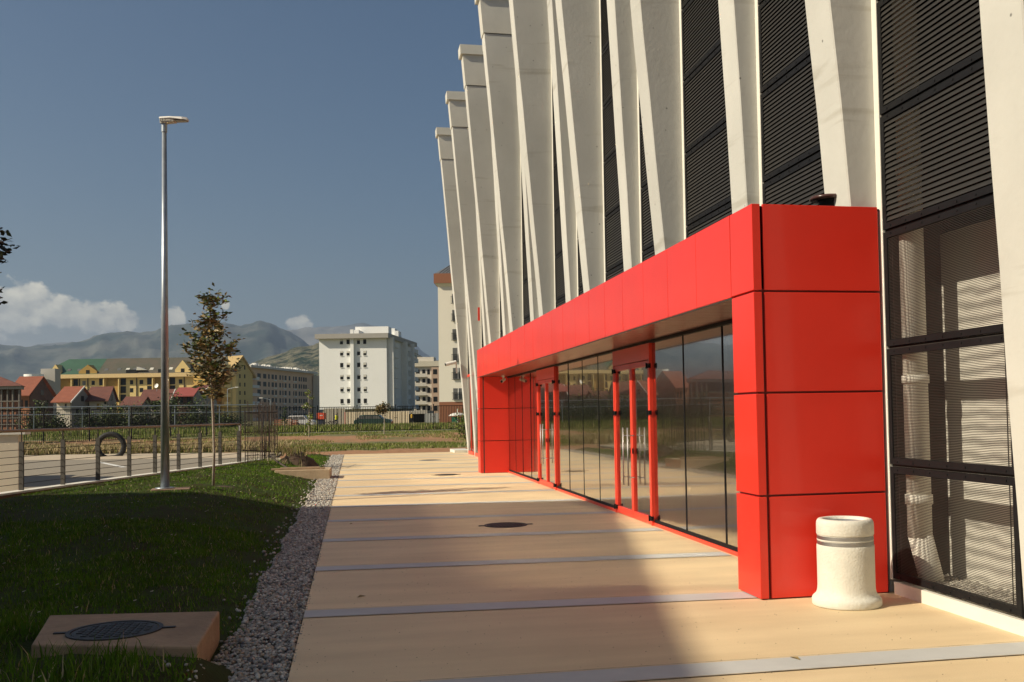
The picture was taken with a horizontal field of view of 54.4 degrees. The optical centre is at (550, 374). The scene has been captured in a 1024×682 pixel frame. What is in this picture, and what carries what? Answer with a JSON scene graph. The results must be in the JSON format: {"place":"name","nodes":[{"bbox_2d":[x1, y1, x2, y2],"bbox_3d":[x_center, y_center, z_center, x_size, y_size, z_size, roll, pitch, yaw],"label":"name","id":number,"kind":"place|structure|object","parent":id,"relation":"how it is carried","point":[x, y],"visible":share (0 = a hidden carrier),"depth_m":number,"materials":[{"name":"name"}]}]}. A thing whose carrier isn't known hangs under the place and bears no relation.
{"place":"outdoors","nodes":[
{"label":"outdoors","id":0,"kind":"place"},
{"bbox_2d":[0,432,30,491],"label":"ramp wall","id":1,"kind":"structure","parent":0,"point":[9,441],"depth_m":21.21,"materials":[{"name":"white concrete"}]},
{"bbox_2d":[24,453,265,459],"bbox_3d":[-30.008,3.706,42.611,36.635,0.001,7.512,-1,-2,-3],"label":"concrete apron","id":2,"kind":"object","parent":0,"point":[108,456],"visible":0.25,"depth_m":43.03,"materials":[{"name":"grey concrete"}]},
{"bbox_2d":[95,432,125,455],"bbox_3d":[-19.442,3.159,43.976,1.304,1.304,0.297,-1,-2,-11],"label":"old tyre","id":3,"kind":"object","parent":2,"relation":"on","point":[118,436],"visible":0.68,"depth_m":43.91,"materials":[{"name":"black rubber"}]},
{"bbox_2d":[24,452,282,488],"bbox_3d":[-27.549,3.287,28.598,37.000,0.300,39.000,-1,-2,-11],"label":"parking area","id":4,"kind":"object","parent":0,"point":[84,467],"visible":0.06,"depth_m":32.98,"materials":[{"name":"concrete"}]},
{"bbox_2d":[102,462,124,466],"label":"road markings","id":5,"kind":"object","parent":4,"relation":"on","point":[112,464],"visible":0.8,"depth_m":35.54,"materials":[{"name":"white paint"}]},
{"bbox_2d":[0,321,309,381],"bbox_3d":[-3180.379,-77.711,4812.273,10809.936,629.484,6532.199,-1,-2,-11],"label":"mountains","id":6,"kind":"structure","parent":0,"point":[263,340],"depth_m":5399.52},
{"bbox_2d":[24,438,293,454],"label":"dry grass","id":7,"kind":"structure","parent":0,"point":[81,449],"depth_m":48.29,"materials":[{"name":"beige plant"}]},
{"bbox_2d":[0,454,329,681],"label":"lawn","id":8,"kind":"structure","parent":0,"point":[211,672],"depth_m":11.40,"materials":[{"name":"plant"}]},
{"bbox_2d":[0,227,20,304],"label":"broadleaf tree","id":9,"kind":"object","parent":8,"relation":"on","point":[3,248],"visible":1,"depth_m":12.05,"materials":[{"name":"green plant"}]},
{"bbox_2d":[31,611,219,661],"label":"concrete slab","id":10,"kind":"structure","parent":8,"relation":"on","point":[197,632],"depth_m":6.51,"materials":[{"name":"beige concrete"}]},
{"bbox_2d":[53,620,175,640],"bbox_3d":[-2.894,1.694,6.612,0.599,0.011,0.599,-3,-3,37],"label":"manhole cover","id":11,"kind":"object","parent":10,"relation":"on","point":[135,628],"visible":0.97,"depth_m":6.58,"materials":[{"name":"metal"}]},
{"bbox_2d":[2,470,307,676],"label":"fallen petals","id":12,"kind":"object","parent":8,"relation":"on","point":[137,548],"visible":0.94,"depth_m":12.89,"materials":[{"name":"plant"}]},
{"bbox_2d":[150,116,190,490],"bbox_3d":[-6.924,-1.225,18.127,0.664,7.000,0.500,0,-2,-18],"label":"street lamp","id":13,"kind":"object","parent":8,"relation":"on","point":[165,455],"visible":0.92,"depth_m":18.07,"materials":[{"name":"grey metal"}]},
{"bbox_2d":[177,282,245,485],"bbox_3d":[-6.533,0.210,19.281,1.294,4.058,1.010,-1,-2,14],"label":"young tree","id":14,"kind":"object","parent":8,"relation":"on","point":[202,344],"visible":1,"depth_m":19.23,"materials":[{"name":"green plant"}]},
{"bbox_2d":[242,401,280,462],"bbox_3d":[-8.838,1.846,30.959,1.009,2.050,2.658,-1,-2,-2],"label":"rebar cage","id":15,"kind":"object","parent":8,"relation":"on","point":[274,417],"visible":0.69,"depth_m":30.73,"materials":[{"name":"metal"}]},
{"bbox_2d":[268,455,286,466],"bbox_3d":[-7.916,2.564,29.037,0.060,0.352,3.715,0,-2,-25],"label":"leaning pole","id":16,"kind":"object","parent":8,"relation":"on","point":[274,459],"visible":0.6,"depth_m":29.34,"materials":[{"name":"grey metal"}]},
{"bbox_2d":[230,440,332,466],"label":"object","id":17,"kind":"object","parent":8,"relation":"on","point":[290,451],"visible":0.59,"depth_m":30.29,"materials":[{"name":"green plant"}]},
{"bbox_2d":[280,450,318,466],"bbox_3d":[-7.820,2.639,30.616,1.597,0.673,2.032,-1,-2,-11],"label":"soil heap","id":18,"kind":"object","parent":8,"relation":"on","point":[296,459],"visible":0.57,"depth_m":30.15,"materials":[{"name":"brown soil"}]},
{"bbox_2d":[275,467,331,479],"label":"concrete slab","id":19,"kind":"structure","parent":8,"relation":"on","point":[325,473],"depth_m":25.45,"materials":[{"name":"beige concrete"}]},
{"bbox_2d":[271,467,324,469],"bbox_3d":[-6.508,2.417,25.649,1.350,0.040,0.140,0,-2,-13],"label":"timber board","id":20,"kind":"object","parent":19,"relation":"on","point":[298,468],"visible":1,"depth_m":25.57,"materials":[{"name":"brown wood"}]},
{"bbox_2d":[280,466,319,467],"bbox_3d":[-6.570,2.435,26.095,1.000,0.040,0.140,0,-2,-15],"label":"timber board","id":21,"kind":"object","parent":19,"relation":"on","point":[298,467],"visible":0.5,"depth_m":26.02,"materials":[{"name":"brown wood"}]},
{"bbox_2d":[33,323,429,356],"bbox_3d":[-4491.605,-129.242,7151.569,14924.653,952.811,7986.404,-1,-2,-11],"label":"mountains","id":22,"kind":"structure","parent":0,"point":[306,335],"depth_m":9695.93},
{"bbox_2d":[2,421,463,436],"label":"tall grass","id":23,"kind":"structure","parent":0,"point":[74,433],"depth_m":85.66,"materials":[{"name":"green plant"}]},
{"bbox_2d":[0,0,481,360],"label":"sky","id":24,"kind":"structure","parent":0,"point":[304,176],"materials":[{"name":"blue"}]},
{"bbox_2d":[21,420,466,458],"bbox_3d":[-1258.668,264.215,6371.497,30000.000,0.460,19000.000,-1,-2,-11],"label":"ground","id":25,"kind":"structure","parent":0,"point":[343,438],"depth_m":60.62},
{"bbox_2d":[0,377,25,429],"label":"house","id":26,"kind":"structure","parent":25,"relation":"on","point":[10,393],"depth_m":150.19,"materials":[{"name":"red brick"}]},
{"bbox_2d":[14,399,53,428],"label":"bush","id":27,"kind":"object","parent":25,"relation":"on","point":[29,426],"visible":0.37,"depth_m":97.97,"materials":[{"name":"green plant"}]},
{"bbox_2d":[15,376,55,427],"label":"house","id":28,"kind":"structure","parent":25,"relation":"on","point":[36,388],"depth_m":188.66,"materials":[{"name":"red brick"}]},
{"bbox_2d":[24,368,60,417],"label":"building","id":29,"kind":"structure","parent":25,"relation":"on","point":[52,377],"depth_m":263.30,"materials":[{"name":"white paint"}]},
{"bbox_2d":[42,412,76,430],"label":"bush","id":30,"kind":"object","parent":25,"relation":"on","point":[59,423],"visible":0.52,"depth_m":98.81,"materials":[{"name":"green plant"}]},
{"bbox_2d":[50,386,90,427],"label":"house","id":31,"kind":"structure","parent":25,"relation":"on","point":[66,397],"depth_m":181.72,"materials":[{"name":"ceramic"}]},
{"bbox_2d":[73,408,107,430],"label":"bush","id":32,"kind":"object","parent":25,"relation":"on","point":[96,423],"visible":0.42,"depth_m":99.36,"materials":[{"name":"green plant"}]},
{"bbox_2d":[85,386,118,421],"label":"house","id":33,"kind":"structure","parent":25,"relation":"on","point":[102,395],"depth_m":187.38,"materials":[{"name":"red tile"}]},
{"bbox_2d":[92,404,132,429],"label":"bush","id":34,"kind":"object","parent":25,"relation":"on","point":[110,423],"visible":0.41,"depth_m":100.73,"materials":[{"name":"green plant"}]},
{"bbox_2d":[96,395,142,428],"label":"bush","id":35,"kind":"object","parent":25,"relation":"on","point":[120,411],"visible":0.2,"depth_m":102.82,"materials":[{"name":"green plant"}]},
{"bbox_2d":[0,404,261,428],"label":"pipe railing","id":36,"kind":"object","parent":25,"relation":"on","point":[33,414],"visible":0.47,"depth_m":95.96,"materials":[{"name":"metal"}]},
{"bbox_2d":[0,459,265,498],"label":"kerb wall","id":37,"kind":"structure","parent":25,"relation":"on","point":[13,493],"depth_m":21.56,"materials":[{"name":"white concrete"}]},
{"bbox_2d":[0,423,240,489],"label":"railing","id":38,"kind":"object","parent":37,"relation":"on","point":[63,459],"visible":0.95,"depth_m":22.99,"materials":[{"name":"grey metal"}]},
{"bbox_2d":[0,406,268,443],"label":"metal fence","id":39,"kind":"object","parent":25,"relation":"on","point":[239,416],"visible":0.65,"depth_m":66.47,"materials":[{"name":"grey metal"}]},
{"bbox_2d":[119,396,151,423],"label":"house","id":40,"kind":"structure","parent":25,"relation":"on","point":[144,400],"depth_m":173.70,"materials":[{"name":"red tile"}]},
{"bbox_2d":[114,400,157,428],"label":"bush","id":41,"kind":"object","parent":25,"relation":"on","point":[136,420],"visible":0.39,"depth_m":102.54,"materials":[{"name":"green plant"}]},
{"bbox_2d":[51,357,237,421],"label":"apartment block","id":42,"kind":"structure","parent":25,"relation":"on","point":[125,377],"depth_m":338.20,"materials":[{"name":"yellow paint"}]},
{"bbox_2d":[73,379,77,385],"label":"window","id":43,"kind":"structure","parent":42,"relation":"in","point":[75,381],"depth_m":338.22,"materials":[{"name":"black glass"}]},
{"bbox_2d":[121,378,125,384],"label":"window","id":44,"kind":"structure","parent":42,"relation":"in","point":[123,380],"depth_m":338.22,"materials":[{"name":"black glass"}]},
{"bbox_2d":[121,386,125,392],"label":"window","id":45,"kind":"structure","parent":42,"relation":"in","point":[123,388],"depth_m":338.14,"materials":[{"name":"black glass"}]},
{"bbox_2d":[147,378,151,384],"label":"window","id":46,"kind":"structure","parent":42,"relation":"in","point":[149,380],"depth_m":338.22,"materials":[{"name":"black glass"}]},
{"bbox_2d":[170,377,174,383],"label":"window","id":47,"kind":"structure","parent":42,"relation":"in","point":[172,379],"depth_m":338.22,"materials":[{"name":"black glass"}]},
{"bbox_2d":[137,400,172,428],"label":"bush","id":48,"kind":"object","parent":25,"relation":"on","point":[157,417],"visible":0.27,"depth_m":102.78,"materials":[{"name":"green plant"}]},
{"bbox_2d":[141,389,176,424],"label":"house","id":49,"kind":"structure","parent":25,"relation":"on","point":[152,394],"depth_m":192.50,"materials":[{"name":"brick"}]},
{"bbox_2d":[155,392,200,428],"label":"bush","id":50,"kind":"object","parent":25,"relation":"on","point":[173,402],"visible":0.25,"depth_m":103.34,"materials":[{"name":"green plant"}]},
{"bbox_2d":[173,387,202,422],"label":"house","id":51,"kind":"structure","parent":25,"relation":"on","point":[187,393],"depth_m":185.25,"materials":[{"name":"brick"}]},
{"bbox_2d":[169,397,215,429],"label":"bush","id":52,"kind":"object","parent":25,"relation":"on","point":[193,416],"visible":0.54,"depth_m":102.79,"materials":[{"name":"green plant"}]},
{"bbox_2d":[195,385,217,415],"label":"house","id":53,"kind":"structure","parent":25,"relation":"on","point":[208,399],"depth_m":204.69,"materials":[{"name":"white tile"}]},
{"bbox_2d":[201,408,232,428],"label":"bush","id":54,"kind":"object","parent":25,"relation":"on","point":[226,420],"visible":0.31,"depth_m":101.14,"materials":[{"name":"green plant"}]},
{"bbox_2d":[193,355,255,421],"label":"apartment block","id":55,"kind":"structure","parent":25,"relation":"on","point":[246,375],"depth_m":342.11,"materials":[{"name":"yellow paint"}]},
{"bbox_2d":[210,410,251,427],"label":"bush","id":56,"kind":"object","parent":25,"relation":"on","point":[236,420],"visible":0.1,"depth_m":104.75,"materials":[{"name":"green plant"}]},
{"bbox_2d":[227,387,238,416],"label":"street lamp","id":57,"kind":"object","parent":25,"relation":"on","point":[227,398],"visible":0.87,"depth_m":139.96,"materials":[{"name":"metal"}]},
{"bbox_2d":[164,454,343,681],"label":"gravel","id":58,"kind":"structure","parent":25,"relation":"on","point":[296,557],"depth_m":8.68,"materials":[{"name":"grey gravel"}]},
{"bbox_2d":[248,363,322,420],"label":"apartment block","id":59,"kind":"structure","parent":25,"relation":"on","point":[283,387],"depth_m":396.79,"materials":[{"name":"white paint"}]},
{"bbox_2d":[283,407,287,423],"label":"young tree","id":60,"kind":"object","parent":25,"relation":"on","point":[284,417],"visible":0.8,"depth_m":87.04,"materials":[{"name":"green plant"}]},
{"bbox_2d":[283,419,292,425],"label":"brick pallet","id":61,"kind":"object","parent":25,"relation":"on","point":[287,422],"visible":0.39,"depth_m":129.88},
{"bbox_2d":[288,416,316,424],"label":"parked car","id":62,"kind":"object","parent":25,"relation":"on","point":[301,420],"visible":0.36,"depth_m":131.03,"materials":[{"name":"white metal"}]},
{"bbox_2d":[301,390,313,436],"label":"young tree","id":63,"kind":"object","parent":25,"relation":"on","point":[309,416],"visible":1,"depth_m":66.03,"materials":[{"name":"green plant"}]},
{"bbox_2d":[325,408,344,423],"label":"hoarding","id":64,"kind":"object","parent":25,"relation":"on","point":[333,413],"visible":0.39,"depth_m":161.91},
{"bbox_2d":[315,326,418,412],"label":"apartment block","id":65,"kind":"structure","parent":25,"relation":"on","point":[367,366],"depth_m":240.34,"materials":[{"name":"white paint"}]},
{"bbox_2d":[276,404,464,433],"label":"metal fence","id":66,"kind":"object","parent":25,"relation":"on","point":[367,430],"visible":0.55,"depth_m":79.30,"materials":[{"name":"grey metal"}]},
{"bbox_2d":[354,415,391,423],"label":"parked car","id":67,"kind":"object","parent":25,"relation":"on","point":[379,419],"visible":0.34,"depth_m":127.03,"materials":[{"name":"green metal"}]},
{"bbox_2d":[345,411,408,423],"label":"hoarding","id":68,"kind":"object","parent":25,"relation":"on","point":[389,416],"visible":0.34,"depth_m":159.90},
{"bbox_2d":[373,401,390,434],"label":"young tree","id":69,"kind":"object","parent":25,"relation":"on","point":[380,409],"visible":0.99,"depth_m":68.96,"materials":[{"name":"green plant"}]},
{"bbox_2d":[409,411,432,422],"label":"site shed","id":70,"kind":"structure","parent":25,"relation":"on","point":[422,416],"depth_m":171.84,"materials":[{"name":"beige metal"}]},
{"bbox_2d":[414,357,438,412],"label":"apartment block","id":71,"kind":"structure","parent":25,"relation":"on","point":[427,383],"depth_m":299.60,"materials":[{"name":"paint"}]},
{"bbox_2d":[426,413,437,422],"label":"hoarding","id":72,"kind":"object","parent":25,"relation":"on","point":[427,419],"visible":0.42,"depth_m":157.89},
{"bbox_2d":[434,265,463,422],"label":"apartment tower","id":73,"kind":"structure","parent":25,"relation":"on","point":[450,389],"depth_m":150.20,"materials":[{"name":"beige paint"}]},
{"bbox_2d":[452,310,454,320],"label":"window","id":74,"kind":"structure","parent":73,"relation":"in","point":[453,312],"depth_m":150.41,"materials":[{"name":"black glass"}]},
{"bbox_2d":[451,329,456,339],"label":"window","id":75,"kind":"structure","parent":73,"relation":"in","point":[453,335],"depth_m":150.30,"materials":[{"name":"black glass"}]},
{"bbox_2d":[451,348,458,361],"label":"window","id":76,"kind":"structure","parent":73,"relation":"in","point":[455,350],"depth_m":150.16,"materials":[{"name":"black glass"}]},
{"bbox_2d":[452,368,460,379],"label":"window","id":77,"kind":"structure","parent":73,"relation":"in","point":[456,376],"depth_m":150.05,"materials":[{"name":"black glass"}]},
{"bbox_2d":[453,388,462,399],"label":"window","id":78,"kind":"structure","parent":73,"relation":"in","point":[457,392],"depth_m":149.94,"materials":[{"name":"grey glass"}]},
{"bbox_2d":[450,448,467,452],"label":"drain kerb","id":79,"kind":"structure","parent":25,"relation":"on","point":[462,450],"depth_m":41.60,"materials":[{"name":"white concrete"}]},
{"bbox_2d":[452,409,465,438],"bbox_3d":[-5.110,2.915,60.067,1.740,1.930,1.297,-1,-2,-11],"label":"bush","id":80,"kind":"object","parent":25,"relation":"on","point":[459,427],"visible":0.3,"depth_m":59.93,"materials":[{"name":"green plant"}]},
{"bbox_2d":[435,0,1023,635],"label":"sports hall","id":81,"kind":"structure","parent":25,"relation":"on","point":[585,146],"depth_m":9.10,"materials":[{"name":"beige paint"}]},
{"bbox_2d":[445,360,456,372],"bbox_3d":[-4.017,-0.334,40.206,0.535,0.526,0.151,0,-2,-18],"label":"security camera","id":82,"kind":"object","parent":81,"relation":"attached to","point":[450,363],"visible":1,"depth_m":40.17,"materials":[{"name":"white paint"}]},
{"bbox_2d":[467,374,473,454],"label":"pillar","id":83,"kind":"structure","parent":81,"relation":"in","point":[471,440],"depth_m":39.45,"materials":[{"name":"white concrete"}]},
{"bbox_2d":[474,388,478,456],"bbox_3d":[-2.706,1.458,37.176,0.060,3.200,1.844,-1,-2,-11],"label":"window","id":84,"kind":"structure","parent":81,"relation":"in","point":[476,454],"depth_m":37.74,"materials":[{"name":"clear glass"}]},
{"bbox_2d":[23,428,466,451],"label":"field grass","id":85,"kind":"structure","parent":0,"point":[377,445],"depth_m":63.39,"materials":[{"name":"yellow plant"}]},
{"bbox_2d":[318,413,325,424],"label":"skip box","id":86,"kind":"object","parent":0,"point":[322,418],"visible":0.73,"depth_m":127.97,"materials":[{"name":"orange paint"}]},
{"bbox_2d":[251,343,437,410],"bbox_3d":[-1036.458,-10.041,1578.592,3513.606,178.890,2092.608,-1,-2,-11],"label":"hill","id":87,"kind":"structure","parent":0,"point":[304,357],"depth_m":1912.91,"materials":[{"name":"green plant"}]},
{"bbox_2d":[288,452,1023,681],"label":"pavement","id":88,"kind":"structure","parent":0,"point":[372,648],"depth_m":8.03,"materials":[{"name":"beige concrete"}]},
{"bbox_2d":[435,474,459,475],"bbox_3d":[-2.771,2.644,26.378,0.619,0.011,0.619,-3,-3,37],"label":"manhole cover","id":89,"kind":"object","parent":88,"relation":"on","point":[445,474],"visible":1,"depth_m":26.35,"materials":[{"name":"metal"}]},
{"bbox_2d":[479,522,531,527],"bbox_3d":[-0.642,2.148,14.261,0.619,0.011,0.619,-2,-3,31],"label":"manhole cover","id":90,"kind":"object","parent":88,"relation":"on","point":[506,524],"visible":1,"depth_m":14.21,"materials":[{"name":"metal"}]},
{"bbox_2d":[302,481,1005,679],"bbox_3d":[-0.778,2.163,14.528,4.904,0.004,19.966,-1,-2,-11],"label":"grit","id":91,"kind":"object","parent":88,"relation":"on","point":[547,585],"visible":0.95,"depth_m":8.28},
{"bbox_2d":[303,454,1020,681],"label":"paving joints","id":92,"kind":"object","parent":88,"relation":"on","point":[617,603],"visible":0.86,"depth_m":8.05,"materials":[{"name":"grey concrete"}]},
{"bbox_2d":[304,454,1023,681],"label":"paving bands","id":93,"kind":"object","parent":88,"relation":"on","point":[730,667],"visible":0.86,"depth_m":8.11,"materials":[{"name":"grey concrete"}]},
{"bbox_2d":[477,204,888,599],"bbox_3d":[0.469,0.601,17.972,1.232,3.350,19.300,-1,-2,-11],"label":"entrance portal","id":94,"kind":"object","parent":88,"relation":"on","point":[718,385],"visible":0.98,"depth_m":9.62,"materials":[{"name":"red metal"}]},
{"bbox_2d":[536,380,546,485],"bbox_3d":[-0.220,1.276,22.052,0.170,2.308,1.012,-1,-2,-11],"label":"door","id":95,"kind":"structure","parent":94,"relation":"in","point":[540,385],"depth_m":22.10,"materials":[{"name":"clear glass"}]},
{"bbox_2d":[542,378,556,488],"bbox_3d":[-0.022,1.235,21.052,0.170,2.308,1.012,-1,-2,-11],"label":"door","id":96,"kind":"structure","parent":94,"relation":"in","point":[549,387],"depth_m":21.24,"materials":[{"name":"clear glass"}]},
{"bbox_2d":[612,364,632,517],"bbox_3d":[1.093,1.002,15.406,0.170,2.308,1.012,-1,-2,-11],"label":"door","id":97,"kind":"structure","parent":94,"relation":"in","point":[622,380],"depth_m":15.44,"materials":[{"name":"clear glass"}]},
{"bbox_2d":[627,360,653,523],"bbox_3d":[1.291,0.961,14.406,0.170,2.308,1.012,-1,-2,-11],"label":"door","id":98,"kind":"structure","parent":94,"relation":"in","point":[640,412],"depth_m":14.53,"materials":[{"name":"clear glass"}]},
{"bbox_2d":[809,193,836,205],"bbox_3d":[2.535,-1.533,9.072,0.338,0.190,0.316,-1,-2,-11],"label":"roof floodlight","id":99,"kind":"object","parent":94,"relation":"on","point":[824,199],"visible":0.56,"depth_m":8.99,"materials":[{"name":"black metal"}]},
{"bbox_2d":[812,516,881,610],"bbox_3d":[2.412,1.521,8.126,0.552,0.700,0.552,-1,-2,-11],"label":"litter bin","id":100,"kind":"object","parent":88,"relation":"on","point":[845,547],"visible":1,"depth_m":7.93,"materials":[{"name":"beige concrete"}]}
]}

